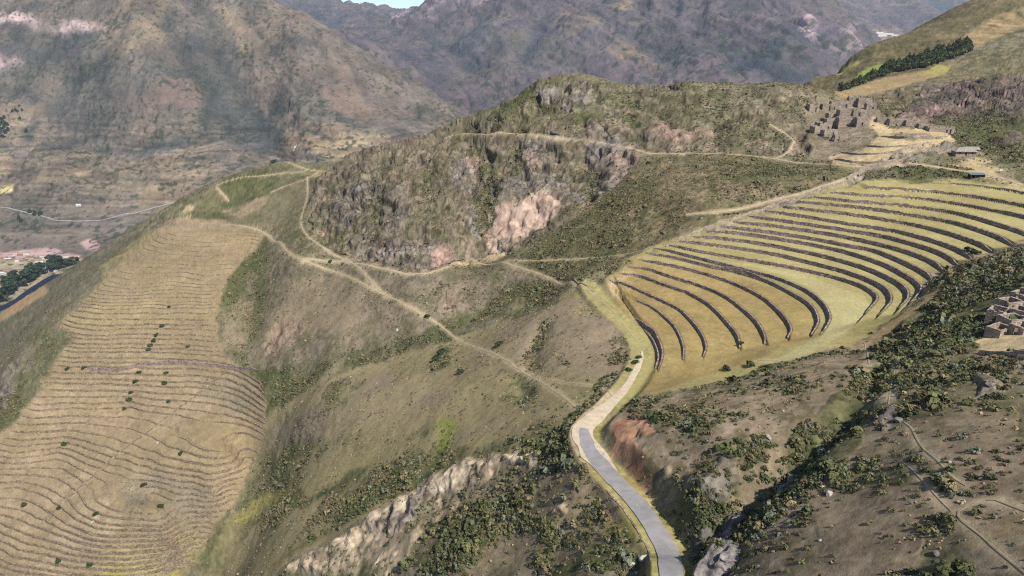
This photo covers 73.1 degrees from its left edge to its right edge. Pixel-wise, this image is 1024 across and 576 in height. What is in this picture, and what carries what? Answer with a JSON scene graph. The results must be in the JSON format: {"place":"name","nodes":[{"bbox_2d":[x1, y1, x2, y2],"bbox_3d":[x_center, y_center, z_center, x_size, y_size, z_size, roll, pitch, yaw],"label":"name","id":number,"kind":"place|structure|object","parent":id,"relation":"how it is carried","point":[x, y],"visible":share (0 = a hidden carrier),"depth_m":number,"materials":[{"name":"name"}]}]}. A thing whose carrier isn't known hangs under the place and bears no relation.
{"place":"outdoors","nodes":[
{"label":"outdoors","id":0,"kind":"place"},
{"bbox_2d":[0,274,59,310],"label":"river","id":1,"kind":"structure","parent":0,"point":[35,287],"depth_m":1692.94,"materials":[{"name":"liquid"}]},
{"bbox_2d":[0,202,173,221],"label":"valley road","id":2,"kind":"structure","parent":0,"point":[86,220],"depth_m":2202.91,"materials":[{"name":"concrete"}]},
{"bbox_2d":[0,0,468,312],"bbox_3d":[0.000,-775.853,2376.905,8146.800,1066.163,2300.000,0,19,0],"label":"valley mountain","id":3,"kind":"structure","parent":0,"point":[130,106],"depth_m":2700.83,"materials":[{"name":"stone"}]},
{"bbox_2d":[341,0,424,8],"label":"sky","id":4,"kind":"structure","parent":0,"point":[396,4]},
{"bbox_2d":[0,0,1023,575],"bbox_3d":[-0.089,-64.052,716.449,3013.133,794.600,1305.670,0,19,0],"label":"hillside","id":5,"kind":"structure","parent":0,"point":[990,64],"depth_m":416.94,"materials":[{"name":"plant"}]},
{"bbox_2d":[0,557,193,575],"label":"terrace wall","id":6,"kind":"structure","parent":5,"relation":"on","point":[165,568],"depth_m":407.35,"materials":[{"name":"stone"}]},
{"bbox_2d":[0,563,194,575],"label":"terrace wall","id":7,"kind":"structure","parent":5,"relation":"on","point":[173,567],"depth_m":410.91,"materials":[{"name":"stone"}]},
{"bbox_2d":[0,547,197,572],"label":"terrace wall","id":8,"kind":"structure","parent":5,"relation":"on","point":[160,564],"depth_m":407.63,"materials":[{"name":"stone"}]},
{"bbox_2d":[0,539,205,566],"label":"terrace wall","id":9,"kind":"structure","parent":5,"relation":"on","point":[163,558],"depth_m":409.21,"materials":[{"name":"stone"}]},
{"bbox_2d":[0,522,206,555],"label":"terrace wall","id":10,"kind":"structure","parent":5,"relation":"on","point":[166,548],"depth_m":410.66,"materials":[{"name":"stone"}]},
{"bbox_2d":[0,530,206,560],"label":"terrace wall","id":11,"kind":"structure","parent":5,"relation":"on","point":[168,552],"depth_m":409.80,"materials":[{"name":"stone"}]},
{"bbox_2d":[0,513,210,548],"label":"terrace wall","id":12,"kind":"structure","parent":5,"relation":"on","point":[164,543],"depth_m":411.98,"materials":[{"name":"stone"}]},
{"bbox_2d":[0,505,213,543],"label":"terrace wall","id":13,"kind":"structure","parent":5,"relation":"on","point":[163,539],"depth_m":413.74,"materials":[{"name":"stone"}]},
{"bbox_2d":[0,497,216,537],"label":"terrace wall","id":14,"kind":"structure","parent":5,"relation":"on","point":[160,535],"depth_m":415.15,"materials":[{"name":"stone"}]},
{"bbox_2d":[0,486,222,532],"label":"terrace wall","id":15,"kind":"structure","parent":5,"relation":"on","point":[168,527],"depth_m":418.23,"materials":[{"name":"stone"}]},
{"bbox_2d":[0,480,229,527],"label":"terrace wall","id":16,"kind":"structure","parent":5,"relation":"on","point":[130,524],"depth_m":421.81,"materials":[{"name":"stone"}]},
{"bbox_2d":[0,473,235,521],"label":"terrace wall","id":17,"kind":"structure","parent":5,"relation":"on","point":[142,519],"depth_m":424.85,"materials":[{"name":"stone"}]},
{"bbox_2d":[0,467,236,514],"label":"terrace wall","id":18,"kind":"structure","parent":5,"relation":"on","point":[156,493],"depth_m":427.66,"materials":[{"name":"stone"}]},
{"bbox_2d":[0,458,238,498],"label":"terrace wall","id":19,"kind":"structure","parent":5,"relation":"on","point":[149,486],"depth_m":436.66,"materials":[{"name":"stone"}]},
{"bbox_2d":[0,452,244,493],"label":"terrace wall","id":20,"kind":"structure","parent":5,"relation":"on","point":[146,480],"depth_m":440.87,"materials":[{"name":"stone"}]},
{"bbox_2d":[0,441,245,481],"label":"terrace wall","id":21,"kind":"structure","parent":5,"relation":"on","point":[153,468],"depth_m":448.03,"materials":[{"name":"stone"}]},
{"bbox_2d":[0,447,245,487],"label":"terrace wall","id":22,"kind":"structure","parent":5,"relation":"on","point":[149,474],"depth_m":445.01,"materials":[{"name":"stone"}]},
{"bbox_2d":[17,422,231,459],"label":"terrace wall","id":23,"kind":"structure","parent":5,"relation":"on","point":[168,446],"depth_m":471.76,"materials":[{"name":"stone"}]},
{"bbox_2d":[5,436,254,474],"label":"terrace wall","id":24,"kind":"structure","parent":5,"relation":"on","point":[153,460],"depth_m":451.46,"materials":[{"name":"stone"}]},
{"bbox_2d":[36,370,225,528],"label":"stone wall","id":25,"kind":"structure","parent":5,"relation":"on","point":[133,441],"depth_m":461.72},
{"bbox_2d":[10,429,258,466],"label":"terrace wall","id":26,"kind":"structure","parent":5,"relation":"on","point":[157,452],"depth_m":455.48,"materials":[{"name":"stone"}]},
{"bbox_2d":[60,329,216,337],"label":"terrace wall","id":27,"kind":"structure","parent":5,"relation":"on","point":[96,335],"depth_m":523.94,"materials":[{"name":"stone"}]},
{"bbox_2d":[62,323,217,331],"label":"terrace wall","id":28,"kind":"structure","parent":5,"relation":"on","point":[107,330],"depth_m":527.33,"materials":[{"name":"stone"}]},
{"bbox_2d":[62,335,217,342],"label":"terrace wall","id":29,"kind":"structure","parent":5,"relation":"on","point":[134,338],"depth_m":521.63,"materials":[{"name":"stone"}]},
{"bbox_2d":[63,341,220,347],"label":"terrace wall","id":30,"kind":"structure","parent":5,"relation":"on","point":[123,343],"depth_m":518.66,"materials":[{"name":"stone"}]},
{"bbox_2d":[66,320,217,326],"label":"terrace wall","id":31,"kind":"structure","parent":5,"relation":"on","point":[144,324],"depth_m":529.71,"materials":[{"name":"stone"}]},
{"bbox_2d":[21,415,264,452],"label":"terrace wall","id":32,"kind":"structure","parent":5,"relation":"on","point":[189,442],"depth_m":480.06,"materials":[{"name":"stone"}]},
{"bbox_2d":[64,346,222,351],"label":"terrace wall","id":33,"kind":"structure","parent":5,"relation":"on","point":[126,347],"depth_m":516.46,"materials":[{"name":"stone"}]},
{"bbox_2d":[69,315,218,320],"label":"terrace wall","id":34,"kind":"structure","parent":5,"relation":"on","point":[135,319],"depth_m":533.43,"materials":[{"name":"stone"}]},
{"bbox_2d":[62,350,229,358],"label":"terrace wall","id":35,"kind":"structure","parent":5,"relation":"on","point":[153,352],"depth_m":514.41,"materials":[{"name":"stone"}]},
{"bbox_2d":[27,406,265,435],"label":"terrace wall","id":36,"kind":"structure","parent":5,"relation":"on","point":[180,415],"depth_m":485.71,"materials":[{"name":"stone"}]},
{"bbox_2d":[57,355,235,365],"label":"terrace wall","id":37,"kind":"structure","parent":5,"relation":"on","point":[137,358],"depth_m":511.49,"materials":[{"name":"stone"}]},
{"bbox_2d":[74,310,219,314],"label":"terrace wall","id":38,"kind":"structure","parent":5,"relation":"on","point":[89,312],"depth_m":537.63,"materials":[{"name":"stone"}]},
{"bbox_2d":[80,302,214,306],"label":"terrace wall","id":39,"kind":"structure","parent":5,"relation":"on","point":[143,304],"depth_m":543.50,"materials":[{"name":"stone"}]},
{"bbox_2d":[30,401,265,430],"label":"terrace wall","id":40,"kind":"structure","parent":5,"relation":"on","point":[169,407],"depth_m":488.99,"materials":[{"name":"stone"}]},
{"bbox_2d":[79,306,217,309],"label":"terrace wall","id":41,"kind":"structure","parent":5,"relation":"on","point":[150,308],"depth_m":541.10,"materials":[{"name":"stone"}]},
{"bbox_2d":[84,299,213,303],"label":"terrace wall","id":42,"kind":"structure","parent":5,"relation":"on","point":[149,301],"depth_m":545.94,"materials":[{"name":"stone"}]},
{"bbox_2d":[35,395,266,424],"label":"terrace wall","id":43,"kind":"structure","parent":5,"relation":"on","point":[192,401],"depth_m":491.65,"materials":[{"name":"stone"}]},
{"bbox_2d":[37,388,266,419],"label":"terrace wall","id":44,"kind":"structure","parent":5,"relation":"on","point":[163,393],"depth_m":494.97,"materials":[{"name":"stone"}]},
{"bbox_2d":[41,381,265,413],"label":"terrace wall","id":45,"kind":"structure","parent":5,"relation":"on","point":[176,387],"depth_m":498.10,"materials":[{"name":"stone"}]},
{"bbox_2d":[88,295,220,299],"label":"terrace wall","id":46,"kind":"structure","parent":5,"relation":"on","point":[152,298],"depth_m":548.93,"materials":[{"name":"stone"}]},
{"bbox_2d":[44,376,266,408],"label":"terrace wall","id":47,"kind":"structure","parent":5,"relation":"on","point":[200,382],"depth_m":499.37,"materials":[{"name":"stone"}]},
{"bbox_2d":[47,370,268,403],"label":"terrace wall","id":48,"kind":"structure","parent":5,"relation":"on","point":[260,397],"depth_m":502.71,"materials":[{"name":"stone"}]},
{"bbox_2d":[93,292,222,296],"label":"terrace wall","id":49,"kind":"structure","parent":5,"relation":"on","point":[157,294],"depth_m":552.21,"materials":[{"name":"stone"}]},
{"bbox_2d":[53,365,263,393],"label":"terrace wall","id":50,"kind":"structure","parent":5,"relation":"on","point":[207,370],"depth_m":505.71,"materials":[{"name":"stone"}]},
{"bbox_2d":[55,360,262,386],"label":"terrace wall","id":51,"kind":"structure","parent":5,"relation":"on","point":[226,368],"depth_m":509.36,"materials":[{"name":"stone"}]},
{"bbox_2d":[97,288,220,293],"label":"terrace wall","id":52,"kind":"structure","parent":5,"relation":"on","point":[156,290],"depth_m":554.78,"materials":[{"name":"stone"}]},
{"bbox_2d":[102,282,224,288],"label":"terrace wall","id":53,"kind":"structure","parent":5,"relation":"on","point":[159,286],"depth_m":558.09,"materials":[{"name":"stone"}]},
{"bbox_2d":[83,360,257,372],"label":"stone wall","id":54,"kind":"structure","parent":5,"relation":"on","point":[99,369],"depth_m":506.13,"materials":[{"name":"stone"}]},
{"bbox_2d":[301,177,391,297],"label":"footpath","id":55,"kind":"structure","parent":5,"relation":"on","point":[377,287],"depth_m":525.53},
{"bbox_2d":[303,258,449,274],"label":"footpath","id":56,"kind":"structure","parent":5,"relation":"on","point":[375,266],"depth_m":487.49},
{"bbox_2d":[303,261,576,407],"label":"footpath","id":57,"kind":"structure","parent":5,"relation":"on","point":[498,355],"depth_m":417.47,"materials":[{"name":"soil"}]},
{"bbox_2d":[0,78,1023,574],"bbox_3d":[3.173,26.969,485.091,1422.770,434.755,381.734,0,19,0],"label":"shrub cover","id":58,"kind":"object","parent":5,"relation":"on","point":[328,508],"visible":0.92,"depth_m":446.98,"materials":[{"name":"green plant"}]},
{"bbox_2d":[1,114,1023,575],"bbox_3d":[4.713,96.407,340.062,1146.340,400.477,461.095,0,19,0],"label":"dry grass tufts","id":59,"kind":"object","parent":5,"relation":"on","point":[869,522],"visible":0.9,"depth_m":326.43,"materials":[{"name":"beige plant"}]},
{"bbox_2d":[476,262,595,295],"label":"footpath","id":60,"kind":"structure","parent":5,"relation":"on","point":[554,280],"depth_m":420.27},
{"bbox_2d":[604,489,651,560],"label":"stone wall","id":61,"kind":"structure","parent":5,"relation":"on","point":[630,519],"depth_m":178.45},
{"bbox_2d":[266,250,1023,575],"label":"shrub cover","id":62,"kind":"object","parent":5,"relation":"on","point":[469,534],"visible":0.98,"depth_m":234.31,"materials":[{"name":"green plant"}]},
{"bbox_2d":[635,319,662,368],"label":"terrace wall","id":63,"kind":"structure","parent":5,"relation":"on","point":[647,327],"depth_m":304.80,"materials":[{"name":"stone"}]},
{"bbox_2d":[607,279,706,356],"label":"terrace wall","id":64,"kind":"structure","parent":5,"relation":"on","point":[686,316],"depth_m":327.59,"materials":[{"name":"stone"}]},
{"bbox_2d":[637,300,684,359],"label":"terrace wall","id":65,"kind":"structure","parent":5,"relation":"on","point":[668,321],"depth_m":311.72,"materials":[{"name":"stone"}]},
{"bbox_2d":[620,273,740,348],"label":"terrace wall","id":66,"kind":"structure","parent":5,"relation":"on","point":[720,316],"depth_m":333.25,"materials":[{"name":"stone"}]},
{"bbox_2d":[628,266,765,344],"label":"terrace wall","id":67,"kind":"structure","parent":5,"relation":"on","point":[746,313],"depth_m":335.06,"materials":[{"name":"stone"}]},
{"bbox_2d":[692,538,733,575],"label":"roadside crag","id":68,"kind":"structure","parent":5,"relation":"on","point":[704,565],"depth_m":149.39,"materials":[{"name":"stone"}]},
{"bbox_2d":[638,259,791,338],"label":"terrace wall","id":69,"kind":"structure","parent":5,"relation":"on","point":[775,308],"depth_m":339.77,"materials":[{"name":"stone"}]},
{"bbox_2d":[714,544,740,571],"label":"roadside crag","id":70,"kind":"structure","parent":5,"relation":"on","point":[729,558],"depth_m":147.12,"materials":[{"name":"stone"}]},
{"bbox_2d":[645,252,818,335],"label":"terrace wall","id":71,"kind":"structure","parent":5,"relation":"on","point":[739,271],"depth_m":344.09,"materials":[{"name":"stone"}]},
{"bbox_2d":[443,347,1023,575],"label":"shrub cover","id":72,"kind":"object","parent":5,"relation":"on","point":[811,477],"visible":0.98,"depth_m":170.44,"materials":[{"name":"green plant"}]},
{"bbox_2d":[653,248,830,334],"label":"terrace wall","id":73,"kind":"structure","parent":5,"relation":"on","point":[816,298],"depth_m":336.48,"materials":[{"name":"stone"}]},
{"bbox_2d":[665,181,845,246],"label":"stone wall","id":74,"kind":"structure","parent":5,"relation":"on","point":[750,212],"depth_m":391.31,"materials":[{"name":"stone"}]},
{"bbox_2d":[686,176,855,214],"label":"footpath","id":75,"kind":"structure","parent":5,"relation":"on","point":[797,194],"depth_m":400.68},
{"bbox_2d":[669,244,877,314],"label":"terrace wall","id":76,"kind":"structure","parent":5,"relation":"on","point":[850,282],"depth_m":341.11,"materials":[{"name":"stone"}]},
{"bbox_2d":[649,153,900,166],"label":"footpath","id":77,"kind":"structure","parent":5,"relation":"on","point":[763,157],"depth_m":492.95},
{"bbox_2d":[679,240,891,315],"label":"terrace wall","id":78,"kind":"structure","parent":5,"relation":"on","point":[885,290],"depth_m":342.33,"materials":[{"name":"stone"}]},
{"bbox_2d":[691,235,908,308],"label":"terrace wall","id":79,"kind":"structure","parent":5,"relation":"on","point":[901,286],"depth_m":344.81,"materials":[{"name":"stone"}]},
{"bbox_2d":[706,230,921,303],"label":"terrace wall","id":80,"kind":"structure","parent":5,"relation":"on","point":[916,283],"depth_m":348.28,"materials":[{"name":"stone"}]},
{"bbox_2d":[721,225,931,279],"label":"terrace wall","id":81,"kind":"structure","parent":5,"relation":"on","point":[926,274],"depth_m":349.61,"materials":[{"name":"stone"}]},
{"bbox_2d":[820,129,837,136],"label":"stone ruin","id":82,"kind":"object","parent":5,"relation":"on","point":[826,132],"visible":0.73,"depth_m":512.00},
{"bbox_2d":[733,221,943,271],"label":"terrace wall","id":83,"kind":"structure","parent":5,"relation":"on","point":[935,264],"depth_m":351.50,"materials":[{"name":"stone"}]},
{"bbox_2d":[836,108,852,116],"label":"stone ruin","id":84,"kind":"object","parent":5,"relation":"on","point":[843,112],"visible":0.57,"depth_m":531.66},
{"bbox_2d":[835,116,854,128],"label":"stone ruin","id":85,"kind":"object","parent":5,"relation":"on","point":[842,121],"visible":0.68,"depth_m":519.42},
{"bbox_2d":[748,215,957,264],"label":"terrace wall","id":86,"kind":"structure","parent":5,"relation":"on","point":[949,258],"depth_m":352.15,"materials":[{"name":"stone"}]},
{"bbox_2d":[854,116,868,126],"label":"stone ruin","id":87,"kind":"object","parent":5,"relation":"on","point":[859,121],"visible":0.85,"depth_m":511.85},
{"bbox_2d":[764,210,971,258],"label":"terrace wall","id":88,"kind":"structure","parent":5,"relation":"on","point":[936,242],"depth_m":352.25,"materials":[{"name":"stone"}]},
{"bbox_2d":[840,146,921,154],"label":"stone wall","id":89,"kind":"structure","parent":5,"relation":"on","point":[880,152],"depth_m":446.85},
{"bbox_2d":[781,205,991,252],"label":"terrace wall","id":90,"kind":"structure","parent":5,"relation":"on","point":[959,237],"depth_m":356.38,"materials":[{"name":"stone"}]},
{"bbox_2d":[846,147,942,179],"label":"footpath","id":91,"kind":"structure","parent":5,"relation":"on","point":[876,165],"depth_m":434.52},
{"bbox_2d":[865,142,931,147],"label":"stone wall","id":92,"kind":"structure","parent":5,"relation":"on","point":[897,145],"depth_m":451.36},
{"bbox_2d":[887,118,912,125],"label":"stone ruin","id":93,"kind":"object","parent":5,"relation":"on","point":[899,121],"visible":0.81,"depth_m":505.88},
{"bbox_2d":[796,201,1012,246],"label":"terrace wall","id":94,"kind":"structure","parent":5,"relation":"on","point":[979,230],"depth_m":359.36,"materials":[{"name":"stone"}]},
{"bbox_2d":[881,135,946,138],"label":"stone wall","id":95,"kind":"structure","parent":5,"relation":"on","point":[917,136],"depth_m":468.56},
{"bbox_2d":[904,118,927,125],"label":"stone ruin","id":96,"kind":"object","parent":5,"relation":"on","point":[913,122],"visible":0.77,"depth_m":501.96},
{"bbox_2d":[814,196,1023,235],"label":"terrace wall","id":97,"kind":"structure","parent":5,"relation":"on","point":[995,224],"depth_m":364.29,"materials":[{"name":"stone"}]},
{"bbox_2d":[830,192,1023,218],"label":"terrace wall","id":98,"kind":"structure","parent":5,"relation":"on","point":[1010,213],"depth_m":374.62,"materials":[{"name":"stone"}]},
{"bbox_2d":[904,422,966,485],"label":"footpath","id":99,"kind":"structure","parent":5,"relation":"on","point":[935,458],"depth_m":138.69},
{"bbox_2d":[924,125,954,133],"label":"stone ruin","id":100,"kind":"object","parent":5,"relation":"on","point":[945,129],"visible":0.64,"depth_m":488.80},
{"bbox_2d":[865,186,1023,207],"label":"terrace wall","id":101,"kind":"structure","parent":5,"relation":"on","point":[958,194],"depth_m":382.63,"materials":[{"name":"stone"}]},
{"bbox_2d":[887,163,1020,184],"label":"footpath","id":102,"kind":"structure","parent":5,"relation":"on","point":[957,170],"depth_m":414.35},
{"bbox_2d":[950,147,977,157],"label":"thatched hut","id":103,"kind":"object","parent":5,"relation":"on","point":[966,152],"visible":0.99,"depth_m":427.88,"materials":[{"name":"stone"}]},
{"bbox_2d":[921,182,1023,194],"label":"terrace wall","id":104,"kind":"structure","parent":5,"relation":"on","point":[1006,189],"depth_m":390.11,"materials":[{"name":"stone"}]},
{"bbox_2d":[957,499,1023,572],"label":"footpath","id":105,"kind":"structure","parent":5,"relation":"on","point":[992,545],"depth_m":111.53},
{"bbox_2d":[983,322,1007,337],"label":"stone ruin","id":106,"kind":"object","parent":5,"relation":"on","point":[992,331],"visible":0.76,"depth_m":200.95,"materials":[{"name":"stone"}]},
{"bbox_2d":[984,304,1009,322],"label":"stone ruin","id":107,"kind":"object","parent":5,"relation":"on","point":[992,310],"visible":0.57,"depth_m":211.80,"materials":[{"name":"stone"}]},
{"bbox_2d":[978,350,1023,356],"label":"stone wall","id":108,"kind":"structure","parent":5,"relation":"on","point":[1007,353],"depth_m":185.00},
{"bbox_2d":[993,296,1023,308],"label":"stone ruin","id":109,"kind":"object","parent":5,"relation":"on","point":[1009,302],"visible":0.54,"depth_m":216.28,"materials":[{"name":"stone"}]},
{"bbox_2d":[995,312,1023,324],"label":"stone ruin","id":110,"kind":"object","parent":5,"relation":"on","point":[1003,318],"visible":0.44,"depth_m":205.32,"materials":[{"name":"stone"}]},
{"bbox_2d":[1007,320,1023,334],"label":"stone ruin","id":111,"kind":"object","parent":5,"relation":"on","point":[1016,327],"visible":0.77,"depth_m":199.15,"materials":[{"name":"stone"}]},
{"bbox_2d":[1009,287,1023,300],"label":"stone ruin","id":112,"kind":"object","parent":5,"relation":"on","point":[1018,293],"visible":0.51,"depth_m":220.28,"materials":[{"name":"stone"}]},
{"bbox_2d":[572,351,642,483],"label":"dirt road","id":113,"kind":"structure","parent":0,"point":[593,419],"depth_m":233.49,"materials":[{"name":"soil"}]},
{"bbox_2d":[277,0,969,114],"bbox_3d":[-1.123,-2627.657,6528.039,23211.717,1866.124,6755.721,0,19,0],"label":"distant mountains","id":114,"kind":"structure","parent":0,"point":[468,57],"depth_m":4442.83,"materials":[{"name":"stone"}]},
{"bbox_2d":[579,428,683,575],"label":"road","id":115,"kind":"structure","parent":0,"point":[668,554],"depth_m":183.78,"materials":[{"name":"asphalt"}]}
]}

